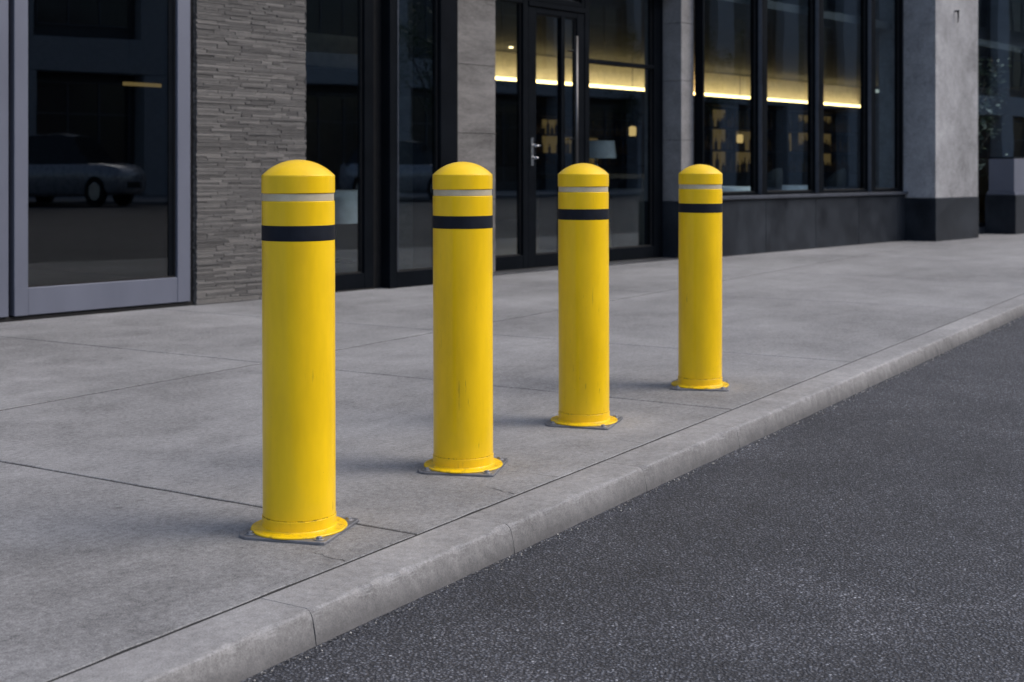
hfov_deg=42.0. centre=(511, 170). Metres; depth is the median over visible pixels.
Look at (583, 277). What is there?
bollard
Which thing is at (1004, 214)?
granite block
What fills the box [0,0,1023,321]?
storefront building
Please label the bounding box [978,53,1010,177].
indoor tree
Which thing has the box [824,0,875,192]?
shop window
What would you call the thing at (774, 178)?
round back chair
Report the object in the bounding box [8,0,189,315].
sliding door
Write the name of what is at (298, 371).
bollard
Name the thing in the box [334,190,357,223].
tablecloth
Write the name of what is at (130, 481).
sidewalk
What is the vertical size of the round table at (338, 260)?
0.750 m
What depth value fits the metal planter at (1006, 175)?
20.61 m
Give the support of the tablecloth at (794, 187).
on the round table
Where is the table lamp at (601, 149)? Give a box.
[589,140,615,165]
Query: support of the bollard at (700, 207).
on the sidewalk
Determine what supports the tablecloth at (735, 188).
on the round table
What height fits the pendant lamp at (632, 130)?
1.390 m
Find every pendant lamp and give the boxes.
[629,52,635,135]
[737,134,742,142]
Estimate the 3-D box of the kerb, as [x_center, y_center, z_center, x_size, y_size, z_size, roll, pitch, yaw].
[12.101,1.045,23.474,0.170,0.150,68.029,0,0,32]
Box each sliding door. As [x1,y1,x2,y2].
[0,0,7,317]
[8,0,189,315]
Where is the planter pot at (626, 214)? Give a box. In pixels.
[608,188,644,246]
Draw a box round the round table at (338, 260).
[335,224,353,262]
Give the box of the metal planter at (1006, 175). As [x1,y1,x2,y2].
[987,157,1023,194]
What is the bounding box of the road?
[240,315,1023,681]
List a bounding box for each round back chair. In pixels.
[767,168,782,190]
[826,168,845,188]
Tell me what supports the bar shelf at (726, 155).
on the storefront building
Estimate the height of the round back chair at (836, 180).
1.001 m
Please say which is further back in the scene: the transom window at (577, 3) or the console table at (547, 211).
the console table at (547, 211)
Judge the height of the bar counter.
1.100 m
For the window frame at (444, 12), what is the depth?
11.05 m
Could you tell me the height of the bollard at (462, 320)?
1.000 m
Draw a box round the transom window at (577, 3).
[532,0,583,7]
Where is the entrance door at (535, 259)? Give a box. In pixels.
[528,6,583,267]
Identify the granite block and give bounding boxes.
[985,195,1023,233]
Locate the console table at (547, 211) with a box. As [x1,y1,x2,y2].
[537,174,644,249]
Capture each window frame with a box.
[335,0,373,290]
[381,0,457,287]
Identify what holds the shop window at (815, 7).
in the storefront building
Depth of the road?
3.46 m
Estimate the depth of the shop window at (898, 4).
18.60 m
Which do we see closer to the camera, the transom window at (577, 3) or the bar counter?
the transom window at (577, 3)
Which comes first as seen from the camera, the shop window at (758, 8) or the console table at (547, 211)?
the shop window at (758, 8)
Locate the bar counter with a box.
[494,164,644,220]
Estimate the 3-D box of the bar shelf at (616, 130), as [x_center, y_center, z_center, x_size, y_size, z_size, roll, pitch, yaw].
[1.566,-0.191,32.706,0.380,2.300,4.600,0,0,42]
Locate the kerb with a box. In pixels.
[52,294,1023,681]
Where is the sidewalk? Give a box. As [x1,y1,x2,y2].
[0,233,1023,681]
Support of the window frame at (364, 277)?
in the storefront building
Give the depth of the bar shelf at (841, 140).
30.03 m
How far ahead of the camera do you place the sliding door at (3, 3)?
8.53 m
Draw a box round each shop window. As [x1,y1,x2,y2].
[695,0,766,195]
[767,0,823,194]
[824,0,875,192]
[876,0,902,191]
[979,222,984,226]
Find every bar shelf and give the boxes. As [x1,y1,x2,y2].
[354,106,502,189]
[509,113,637,164]
[692,102,782,185]
[783,108,859,188]
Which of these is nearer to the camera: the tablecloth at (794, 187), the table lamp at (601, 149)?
the table lamp at (601, 149)
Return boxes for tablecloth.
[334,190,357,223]
[722,186,749,191]
[782,185,807,189]
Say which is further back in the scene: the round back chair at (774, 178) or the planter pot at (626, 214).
the round back chair at (774, 178)
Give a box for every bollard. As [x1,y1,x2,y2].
[239,160,358,544]
[417,162,507,476]
[545,163,622,429]
[670,164,728,390]
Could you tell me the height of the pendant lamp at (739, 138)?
1.440 m

